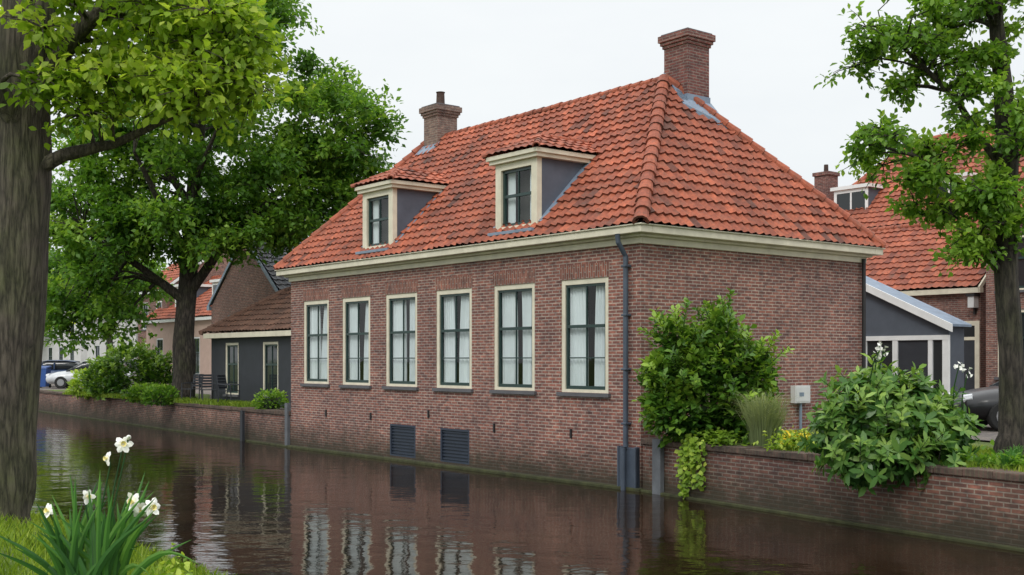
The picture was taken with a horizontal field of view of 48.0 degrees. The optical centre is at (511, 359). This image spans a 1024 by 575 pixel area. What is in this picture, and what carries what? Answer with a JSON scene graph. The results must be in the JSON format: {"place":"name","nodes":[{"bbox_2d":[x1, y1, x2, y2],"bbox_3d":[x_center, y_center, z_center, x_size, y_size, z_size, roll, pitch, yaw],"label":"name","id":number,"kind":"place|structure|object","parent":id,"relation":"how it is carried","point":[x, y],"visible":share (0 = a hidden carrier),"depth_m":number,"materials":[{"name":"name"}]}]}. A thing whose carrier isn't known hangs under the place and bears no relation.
{"place":"outdoors","nodes":[
{"label":"outdoors","id":0,"kind":"place"},
{"bbox_2d":[0,508,233,574],"bbox_3d":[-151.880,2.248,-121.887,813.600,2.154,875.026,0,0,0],"label":"bank ground","id":1,"kind":"structure","parent":0,"point":[27,557],"depth_m":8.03,"materials":[{"name":"green plant"}]},
{"bbox_2d":[0,435,200,574],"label":"narcissus clump","id":2,"kind":"object","parent":1,"relation":"on","point":[107,547],"visible":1,"depth_m":6.41,"materials":[{"name":"green plant"}]},
{"bbox_2d":[0,0,315,526],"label":"oak tree","id":3,"kind":"object","parent":1,"relation":"on","point":[215,61],"visible":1,"depth_m":12.19,"materials":[{"name":"green plant"}]},
{"bbox_2d":[147,543,192,574],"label":"bank weed","id":4,"kind":"object","parent":1,"relation":"on","point":[161,566],"visible":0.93,"depth_m":6.58,"materials":[{"name":"green plant"}]},
{"bbox_2d":[47,389,209,398],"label":"quay lawn","id":5,"kind":"structure","parent":0,"point":[204,395],"depth_m":47.27,"materials":[{"name":"green plant"}]},
{"bbox_2d":[65,367,108,399],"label":"light shrub","id":6,"kind":"object","parent":5,"relation":"on","point":[70,388],"visible":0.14,"depth_m":46.61,"materials":[{"name":"green plant"}]},
{"bbox_2d":[76,336,172,400],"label":"quay shrub","id":7,"kind":"object","parent":5,"relation":"on","point":[154,368],"visible":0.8,"depth_m":44.08,"materials":[{"name":"green plant"}]},
{"bbox_2d":[120,381,166,402],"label":"clipped shrub","id":8,"kind":"object","parent":5,"relation":"on","point":[136,393],"visible":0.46,"depth_m":41.39,"materials":[{"name":"green plant"}]},
{"bbox_2d":[181,374,202,398],"bbox_3d":[-10.755,0.964,38.702,0.524,0.955,0.580,0,0,34],"label":"garden chair","id":9,"kind":"object","parent":5,"relation":"on","point":[193,382],"visible":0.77,"depth_m":38.81,"materials":[{"name":"black paint"}]},
{"bbox_2d":[198,374,216,400],"bbox_3d":[-9.950,0.964,37.579,0.524,0.955,0.580,0,0,-29],"label":"garden chair","id":10,"kind":"object","parent":5,"relation":"on","point":[202,385],"visible":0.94,"depth_m":37.74,"materials":[{"name":"black paint"}]},
{"bbox_2d":[216,375,239,401],"bbox_3d":[-8.964,0.964,36.314,0.580,0.955,0.524,0,0,21],"label":"garden chair","id":11,"kind":"object","parent":5,"relation":"on","point":[223,384],"visible":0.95,"depth_m":36.35,"materials":[{"name":"black paint"}]},
{"bbox_2d":[0,0,1023,269],"label":"sky","id":12,"kind":"structure","parent":0,"point":[490,59],"materials":[{"name":"white"}]},
{"bbox_2d":[40,383,997,440],"bbox_3d":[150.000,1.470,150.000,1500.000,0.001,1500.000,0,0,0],"label":"ground","id":13,"kind":"structure","parent":0,"point":[988,433],"depth_m":24.14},
{"bbox_2d":[40,366,51,387],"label":"wheelie bin","id":14,"kind":"object","parent":13,"relation":"on","point":[45,370],"visible":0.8,"depth_m":59.34,"materials":[{"name":"blue plastic"}]},
{"bbox_2d":[43,319,75,346],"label":"young tree","id":15,"kind":"object","parent":13,"relation":"on","point":[48,330],"depth_m":70.81,"materials":[{"name":"green plant"}]},
{"bbox_2d":[42,360,80,385],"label":"parked car","id":16,"kind":"object","parent":13,"relation":"on","point":[60,365],"visible":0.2,"depth_m":62.27,"materials":[{"name":"black metal"}]},
{"bbox_2d":[47,247,77,343],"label":"street tree","id":17,"kind":"object","parent":13,"relation":"on","point":[50,268],"visible":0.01,"depth_m":90.53,"materials":[{"name":"green plant"}]},
{"bbox_2d":[42,306,86,362],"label":"white rowhouse","id":18,"kind":"structure","parent":13,"relation":"on","point":[52,351],"depth_m":87.50,"materials":[{"name":"paint"}]},
{"bbox_2d":[48,347,51,359],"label":"window","id":19,"kind":"structure","parent":18,"relation":"in","point":[49,348],"depth_m":89.79,"materials":[{"name":"white paint"}]},
{"bbox_2d":[59,346,62,359],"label":"window","id":20,"kind":"structure","parent":18,"relation":"in","point":[60,348],"depth_m":87.82,"materials":[{"name":"white paint"}]},
{"bbox_2d":[70,349,73,359],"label":"window","id":21,"kind":"structure","parent":18,"relation":"in","point":[71,354],"depth_m":85.68,"materials":[{"name":"grey glass"}]},
{"bbox_2d":[46,360,136,388],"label":"parked car","id":22,"kind":"object","parent":13,"relation":"on","point":[58,379],"visible":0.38,"depth_m":57.92,"materials":[{"name":"white metal"}]},
{"bbox_2d":[47,243,175,357],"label":"street tree","id":23,"kind":"object","parent":13,"relation":"on","point":[159,294],"visible":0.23,"depth_m":59.01,"materials":[{"name":"green plant"}]},
{"bbox_2d":[87,292,137,359],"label":"white townhouse","id":24,"kind":"structure","parent":13,"relation":"on","point":[99,349],"depth_m":75.54,"materials":[{"name":"paint"}]},
{"bbox_2d":[95,344,99,359],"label":"window","id":25,"kind":"structure","parent":24,"relation":"in","point":[97,350],"depth_m":76.66,"materials":[{"name":"white paint"}]},
{"bbox_2d":[38,390,290,446],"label":"wall quay","id":26,"kind":"structure","parent":13,"relation":"on","point":[264,426],"depth_m":38.26,"materials":[{"name":"brick"}]},
{"bbox_2d":[139,383,179,406],"bbox_3d":[-11.914,1.190,38.923,1.460,0.820,1.235,0,0,0],"label":"clipped shrub","id":27,"kind":"object","parent":26,"relation":"on","point":[170,389],"visible":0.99,"depth_m":38.70,"materials":[{"name":"green plant"}]},
{"bbox_2d":[62,390,259,406],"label":"quay grass","id":28,"kind":"structure","parent":26,"relation":"on","point":[221,402],"depth_m":37.87,"materials":[{"name":"green plant"}]},
{"bbox_2d":[240,403,290,444],"bbox_3d":[-7.049,1.950,32.697,0.100,1.500,2.990,0,0,-39],"label":"quay post","id":29,"kind":"object","parent":26,"relation":"attached to","point":[287,424],"visible":0.64,"depth_m":31.58,"materials":[{"name":"concrete"}]},
{"bbox_2d":[141,275,221,387],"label":"brick townhouse","id":30,"kind":"structure","parent":13,"relation":"on","point":[162,340],"depth_m":63.59,"materials":[{"name":"orange paint"}]},
{"bbox_2d":[157,338,162,354],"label":"window","id":31,"kind":"structure","parent":30,"relation":"in","point":[159,340],"depth_m":65.12,"materials":[{"name":"white paint"}]},
{"bbox_2d":[194,337,199,373],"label":"window","id":32,"kind":"structure","parent":30,"relation":"in","point":[197,339],"depth_m":61.14,"materials":[{"name":"grey glass"}]},
{"bbox_2d":[138,253,229,358],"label":"brick rowhouse","id":33,"kind":"structure","parent":13,"relation":"on","point":[174,275],"depth_m":67.95,"materials":[{"name":"white paint"}]},
{"bbox_2d":[141,302,147,330],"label":"window","id":34,"kind":"structure","parent":33,"relation":"in","point":[144,307],"depth_m":68.63,"materials":[{"name":"grey glass"}]},
{"bbox_2d":[156,301,161,319],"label":"window","id":35,"kind":"structure","parent":33,"relation":"in","point":[158,301],"depth_m":66.96,"materials":[{"name":"white paint"}]},
{"bbox_2d":[44,0,409,398],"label":"linden tree","id":36,"kind":"object","parent":13,"relation":"on","point":[330,166],"visible":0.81,"depth_m":38.60,"materials":[{"name":"green plant"}]},
{"bbox_2d":[211,249,274,332],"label":"walls","id":37,"kind":"structure","parent":13,"relation":"on","point":[247,285],"depth_m":46.04,"materials":[{"name":"brick"}]},
{"bbox_2d":[207,248,278,310],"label":"cornice","id":38,"kind":"structure","parent":37,"relation":"attached to","point":[270,280],"depth_m":46.70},
{"bbox_2d":[211,258,278,304],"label":"roof front","id":39,"kind":"structure","parent":38,"relation":"attached to","point":[225,277],"depth_m":47.96,"materials":[{"name":"grey wood"}]},
{"bbox_2d":[255,242,300,289],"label":"roof back","id":40,"kind":"structure","parent":37,"relation":"on","point":[282,282],"depth_m":44.38,"materials":[{"name":"grey tile"}]},
{"bbox_2d":[198,286,290,407],"bbox_3d":[-6.073,-0.288,37.125,4.739,4.377,9.064,0,0,-39],"label":"tarred annex","id":41,"kind":"object","parent":13,"relation":"on","point":[251,355],"visible":0.3,"depth_m":37.02,"materials":[{"name":"black paint"}]},
{"bbox_2d":[222,343,238,396],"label":"window","id":42,"kind":"structure","parent":41,"relation":"in","point":[232,349],"depth_m":37.93,"materials":[{"name":"grey glass"}]},
{"bbox_2d":[263,342,278,398],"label":"window","id":43,"kind":"structure","parent":41,"relation":"in","point":[270,349],"depth_m":35.87,"materials":[{"name":"beige paint"}]},
{"bbox_2d":[251,388,288,409],"bbox_3d":[-7.059,1.196,33.602,1.210,0.764,0.967,0,0,0],"label":"potted shrub","id":44,"kind":"object","parent":13,"relation":"on","point":[273,396],"visible":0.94,"depth_m":33.46,"materials":[{"name":"green plant"}]},
{"bbox_2d":[264,402,277,408],"bbox_3d":[-7.050,1.360,33.600,0.468,0.220,0.480,0,0,0],"label":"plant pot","id":45,"kind":"object","parent":13,"relation":"on","point":[267,404],"visible":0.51,"depth_m":33.43,"materials":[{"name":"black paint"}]},
{"bbox_2d":[291,243,861,487],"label":"walls","id":46,"kind":"structure","parent":13,"relation":"on","point":[810,309],"depth_m":23.98,"materials":[{"name":"brown brick"}]},
{"bbox_2d":[300,300,329,386],"bbox_3d":[-5.132,-0.422,30.459,0.277,2.275,1.490,0,0,-39],"label":"sash window","id":47,"kind":"structure","parent":46,"relation":"attached to","point":[319,365],"depth_m":30.65,"materials":[{"name":"beige paint"}]},
{"bbox_2d":[338,296,371,388],"bbox_3d":[-3.857,-0.422,28.866,0.277,2.275,1.490,0,0,-39],"label":"sash window","id":48,"kind":"structure","parent":46,"relation":"attached to","point":[352,333],"depth_m":29.09,"materials":[{"name":"beige paint"}]},
{"bbox_2d":[382,292,418,389],"bbox_3d":[-2.570,-0.422,27.258,0.277,2.275,1.490,0,0,-39],"label":"sash window","id":49,"kind":"structure","parent":46,"relation":"attached to","point":[396,309],"depth_m":27.46,"materials":[{"name":"beige paint"}]},
{"bbox_2d":[390,424,468,464],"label":"basement vents","id":50,"kind":"object","parent":46,"relation":"attached to","point":[454,445],"visible":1,"depth_m":25.93,"materials":[{"name":"grey metal"}]},
{"bbox_2d":[325,410,571,437],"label":"wall anchors","id":51,"kind":"structure","parent":46,"relation":"attached to","point":[570,430],"depth_m":26.28,"materials":[{"name":"metal"}]},
{"bbox_2d":[432,288,473,391],"bbox_3d":[-1.245,-0.422,25.602,0.277,2.275,1.490,0,0,-39],"label":"sash window","id":52,"kind":"structure","parent":46,"relation":"attached to","point":[450,383],"depth_m":25.71,"materials":[{"name":"beige paint"}]},
{"bbox_2d":[303,262,608,300],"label":"flat arches","id":53,"kind":"structure","parent":46,"relation":"attached to","point":[584,271],"depth_m":25.18,"materials":[{"name":"brick"}]},
{"bbox_2d":[286,445,642,491],"bbox_3d":[-1.891,2.672,26.187,0.139,0.655,13.600,0,0,-39],"label":"mossy footing","id":54,"kind":"object","parent":46,"relation":"attached to","point":[485,470],"visible":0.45,"depth_m":24.69,"materials":[{"name":"green plant"}]},
{"bbox_2d":[348,286,595,385],"bbox_3d":[0.842,0.050,28.406,6.860,4.700,13.350,0,0,-39],"label":"interior partition","id":55,"kind":"object","parent":46,"relation":"in","point":[591,307],"visible":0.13,"depth_m":25.39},
{"bbox_2d":[489,283,536,394],"bbox_3d":[0.092,-0.422,23.932,0.277,2.275,1.490,0,0,-39],"label":"sash window","id":56,"kind":"structure","parent":46,"relation":"attached to","point":[507,328],"depth_m":24.11,"materials":[{"name":"beige paint"}]},
{"bbox_2d":[274,222,884,281],"bbox_3d":[0.842,-2.285,28.406,7.570,0.330,14.120,0,0,-39],"label":"cornice gutter","id":57,"kind":"object","parent":46,"relation":"on","point":[654,234],"visible":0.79,"depth_m":23.45,"materials":[{"name":"beige paint"}]},
{"bbox_2d":[274,242,475,269],"bbox_3d":[-2.927,-4.309,33.115,7.540,3.739,2.214,0,0,-39],"label":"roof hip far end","id":58,"kind":"object","parent":57,"relation":"on","point":[445,246],"visible":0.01,"depth_m":33.51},
{"bbox_2d":[274,74,885,269],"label":"ridge tiles","id":59,"kind":"object","parent":57,"relation":"on","point":[643,200],"visible":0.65,"depth_m":25.12,"materials":[{"name":"tile"}]},
{"bbox_2d":[273,81,656,268],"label":"roof front","id":60,"kind":"structure","parent":59,"relation":"attached to","point":[612,129],"depth_m":26.12,"materials":[{"name":"tile"}]},
{"bbox_2d":[355,179,446,254],"bbox_3d":[-2.638,-3.446,28.497,2.020,1.728,1.680,0,0,-39],"label":"dormer","id":61,"kind":"object","parent":60,"relation":"on","point":[403,204],"visible":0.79,"depth_m":27.82,"materials":[{"name":"beige paint"}]},
{"bbox_2d":[355,169,395,184],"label":"dormer roof front","id":62,"kind":"structure","parent":61,"relation":"attached to","point":[384,175],"depth_m":28.07,"materials":[{"name":"tile"}]},
{"bbox_2d":[369,195,388,245],"bbox_3d":[-3.173,-3.365,28.069,0.150,1.190,1.000,0,0,-39],"label":"dormer window","id":63,"kind":"structure","parent":61,"relation":"in","point":[377,219],"depth_m":28.32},
{"bbox_2d":[357,177,425,185],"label":"dormer roof side","id":64,"kind":"structure","parent":61,"relation":"attached to","point":[400,178],"depth_m":28.84,"materials":[{"name":"tile"}]},
{"bbox_2d":[350,166,443,188],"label":"dormer ridge tiles","id":65,"kind":"object","parent":61,"relation":"attached to","point":[395,172],"visible":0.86,"depth_m":28.47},
{"bbox_2d":[394,168,447,183],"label":"dormer roof side","id":66,"kind":"structure","parent":61,"relation":"attached to","point":[411,174],"depth_m":28.19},
{"bbox_2d":[419,91,461,145],"bbox_3d":[-1.986,-6.310,31.939,0.860,2.220,0.860,0,0,-39],"label":"chimney","id":67,"kind":"object","parent":60,"relation":"on","point":[439,116],"visible":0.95,"depth_m":31.69,"materials":[{"name":"brown brick"}]},
{"bbox_2d":[486,147,596,236],"bbox_3d":[0.717,-3.446,24.304,2.020,1.728,1.680,0,0,-39],"label":"dormer","id":68,"kind":"object","parent":60,"relation":"on","point":[555,173],"visible":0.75,"depth_m":23.65,"materials":[{"name":"beige paint"}]},
{"bbox_2d":[485,135,536,155],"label":"dormer roof front","id":69,"kind":"structure","parent":68,"relation":"attached to","point":[528,141],"depth_m":23.87,"materials":[{"name":"tile"}]},
{"bbox_2d":[503,166,530,226],"bbox_3d":[0.182,-3.365,23.876,0.150,1.190,1.000,0,0,-39],"label":"dormer window","id":70,"kind":"structure","parent":68,"relation":"in","point":[512,195],"depth_m":24.16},
{"bbox_2d":[486,143,572,156],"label":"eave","id":71,"kind":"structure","parent":68,"relation":"attached to","point":[537,145],"depth_m":24.59,"materials":[{"name":"tile"}]},
{"bbox_2d":[481,132,588,158],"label":"dormer ridge tiles","id":72,"kind":"object","parent":68,"relation":"attached to","point":[538,140],"visible":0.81,"depth_m":24.29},
{"bbox_2d":[537,134,599,153],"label":"dormer roof side","id":73,"kind":"structure","parent":68,"relation":"attached to","point":[564,143],"depth_m":24.00,"materials":[{"name":"tile"}]},
{"bbox_2d":[444,76,658,135],"bbox_3d":[0.572,-6.182,28.745,0.239,0.150,8.917,0,0,-39],"label":"ridge tiles top","id":74,"kind":"object","parent":59,"relation":"attached to","point":[587,97],"visible":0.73,"depth_m":28.03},
{"bbox_2d":[415,73,727,154],"bbox_3d":[0.984,-5.468,28.502,1.072,1.736,9.966,0,0,-43],"label":"chimney flashing","id":75,"kind":"object","parent":59,"relation":"on","point":[686,98],"visible":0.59,"depth_m":25.09,"materials":[{"name":"grey metal"}]},
{"bbox_2d":[477,217,881,247],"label":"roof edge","id":76,"kind":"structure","parent":57,"relation":"on","point":[641,219],"depth_m":29.01,"materials":[{"name":"grey metal"}]},
{"bbox_2d":[556,277,610,397],"bbox_3d":[1.447,-0.422,22.237,0.277,2.275,1.490,0,0,-39],"label":"sash window","id":77,"kind":"structure","parent":46,"relation":"attached to","point":[575,355],"depth_m":22.41,"materials":[{"name":"beige paint"}]},
{"bbox_2d":[615,234,865,489],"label":"downpipes","id":78,"kind":"object","parent":46,"relation":"attached to","point":[628,466],"visible":0.81,"depth_m":21.13,"materials":[{"name":"metal"}]},
{"bbox_2d":[643,83,886,246],"bbox_3d":[4.331,-4.312,24.047,7.540,3.746,3.091,0,0,-39],"label":"roof hip end","id":79,"kind":"object","parent":46,"relation":"on","point":[711,173],"visible":0.98,"depth_m":23.67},
{"bbox_2d":[791,385,809,428],"bbox_3d":[5.983,0.995,23.822,0.500,0.910,0.134,0,0,-39],"label":"meter box","id":80,"kind":"object","parent":46,"relation":"attached to","point":[799,390],"visible":0.91,"depth_m":23.78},
{"bbox_2d":[640,437,1023,551],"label":"wall","id":81,"kind":"structure","parent":13,"relation":"on","point":[982,506],"depth_m":16.64,"materials":[{"name":"brick"}]},
{"bbox_2d":[812,128,1020,227],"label":"brick mansion","id":82,"kind":"structure","parent":13,"relation":"on","point":[869,212],"depth_m":46.14,"materials":[{"name":"orange tile"}]},
{"bbox_2d":[866,276,971,394],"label":"garden leanto","id":83,"kind":"structure","parent":13,"relation":"on","point":[907,330],"depth_m":29.78,"materials":[{"name":"white paint"}]},
{"bbox_2d":[866,218,985,390],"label":"brick wing","id":84,"kind":"structure","parent":13,"relation":"on","point":[904,263],"depth_m":37.05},
{"bbox_2d":[964,321,979,390],"bbox_3d":[14.073,0.135,35.984,0.060,2.670,1.200,0,0,-39],"label":"door","id":85,"kind":"structure","parent":84,"relation":"in","point":[971,334],"depth_m":35.69,"materials":[{"name":"beige paint"}]},
{"bbox_2d":[949,381,998,430],"bbox_3d":[11.395,0.748,24.154,4.200,1.444,2.000,0,0,4],"label":"parked car","id":86,"kind":"object","parent":13,"relation":"on","point":[982,403],"visible":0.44,"depth_m":23.52,"materials":[{"name":"grey metal"}]},
{"bbox_2d":[986,224,1023,386],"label":"walls","id":87,"kind":"structure","parent":13,"relation":"on","point":[991,350],"depth_m":32.87,"materials":[{"name":"brick"}]},
{"bbox_2d":[994,235,1023,293],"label":"window","id":88,"kind":"structure","parent":87,"relation":"attached to","point":[1021,268],"depth_m":32.26,"materials":[{"name":"beige paint"}]},
{"bbox_2d":[994,309,1023,379],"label":"window","id":89,"kind":"structure","parent":87,"relation":"attached to","point":[1022,312],"depth_m":32.23,"materials":[{"name":"beige paint"}]},
{"bbox_2d":[31,411,1023,574],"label":"canal water","id":90,"kind":"structure","parent":0,"point":[235,507],"depth_m":16.93,"materials":[{"name":"brown liquid"}]},
{"bbox_2d":[652,439,663,494],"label":"concrete pier","id":91,"kind":"structure","parent":90,"relation":"in","point":[657,471],"depth_m":20.43,"materials":[{"name":"grey concrete"}]},
{"bbox_2d":[658,27,715,96],"bbox_3d":[3.880,-5.860,25.554,0.900,2.720,0.900,0,0,-39],"label":"chimney","id":92,"kind":"object","parent":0,"point":[686,58],"visible":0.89,"depth_m":25.27,"materials":[{"name":"brick"}]},
{"bbox_2d":[671,429,993,466],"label":"lawn","id":93,"kind":"structure","parent":0,"point":[982,443],"depth_m":19.94,"materials":[{"name":"green plant"}]},
{"bbox_2d":[664,427,754,498],"bbox_3d":[3.346,1.861,19.681,0.876,1.412,1.932,0,0,-32],"label":"hanging vine","id":94,"kind":"object","parent":93,"relation":"on","point":[691,455],"visible":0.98,"depth_m":19.55,"materials":[{"name":"green plant"}]},
{"bbox_2d":[632,286,794,448],"bbox_3d":[3.480,0.168,20.224,2.767,2.924,1.992,0,0,0],"label":"laurel bush","id":95,"kind":"object","parent":93,"relation":"on","point":[693,364],"visible":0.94,"depth_m":19.86,"materials":[{"name":"green plant"}]},
{"bbox_2d":[727,388,805,446],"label":"ornamental grass","id":96,"kind":"object","parent":93,"relation":"on","point":[760,416],"depth_m":18.95,"materials":[{"name":"green plant"}]},
{"bbox_2d":[753,425,818,451],"bbox_3d":[4.500,1.339,18.313,1.216,0.589,1.374,0,0,0],"label":"yellow flower plant","id":97,"kind":"object","parent":93,"relation":"on","point":[790,436],"visible":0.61,"depth_m":18.29,"materials":[{"name":"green plant"}]},
{"bbox_2d":[681,431,1023,468],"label":"ground cover plants","id":98,"kind":"object","parent":93,"relation":"on","point":[989,458],"visible":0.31,"depth_m":15.47,"materials":[{"name":"green plant"}]},
{"bbox_2d":[797,340,986,496],"bbox_3d":[5.415,0.820,16.378,2.660,2.179,2.236,0,0,0],"label":"rhododendron bush","id":99,"kind":"object","parent":93,"relation":"on","point":[918,416],"visible":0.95,"depth_m":15.93,"materials":[{"name":"green plant"}]},
{"bbox_2d":[813,0,1023,455],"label":"maple tree","id":100,"kind":"object","parent":93,"relation":"on","point":[993,197],"visible":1,"depth_m":16.81,"materials":[{"name":"green plant"}]},
{"bbox_2d":[998,448,1019,465],"bbox_3d":[6.584,1.322,15.187,0.401,0.296,0.416,0,0,26],"label":"iris clump","id":101,"kind":"object","parent":93,"relation":"on","point":[1005,459],"visible":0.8,"depth_m":15.15,"materials":[{"name":"green plant"}]},
{"bbox_2d":[1002,444,1023,458],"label":"iris clump","id":102,"kind":"object","parent":93,"relation":"on","point":[1015,450],"visible":0.43,"depth_m":15.97,"materials":[{"name":"green plant"}]},
{"bbox_2d":[774,443,1023,471],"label":"lawn grass","id":103,"kind":"structure","parent":0,"point":[970,464],"depth_m":15.41,"materials":[{"name":"green plant"}]},
{"bbox_3d":[18.754,-5.465,31.361,6.400,3.010,9.200,0,0,-39],"label":"cornice","id":104,"kind":"object","parent":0,"visible":0},
{"bbox_2d":[1018,155,1023,206],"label":"roof front","id":105,"kind":"structure","parent":104,"relation":"on","point":[1021,161],"depth_m":33.55,"materials":[{"name":"tile"}]}
]}

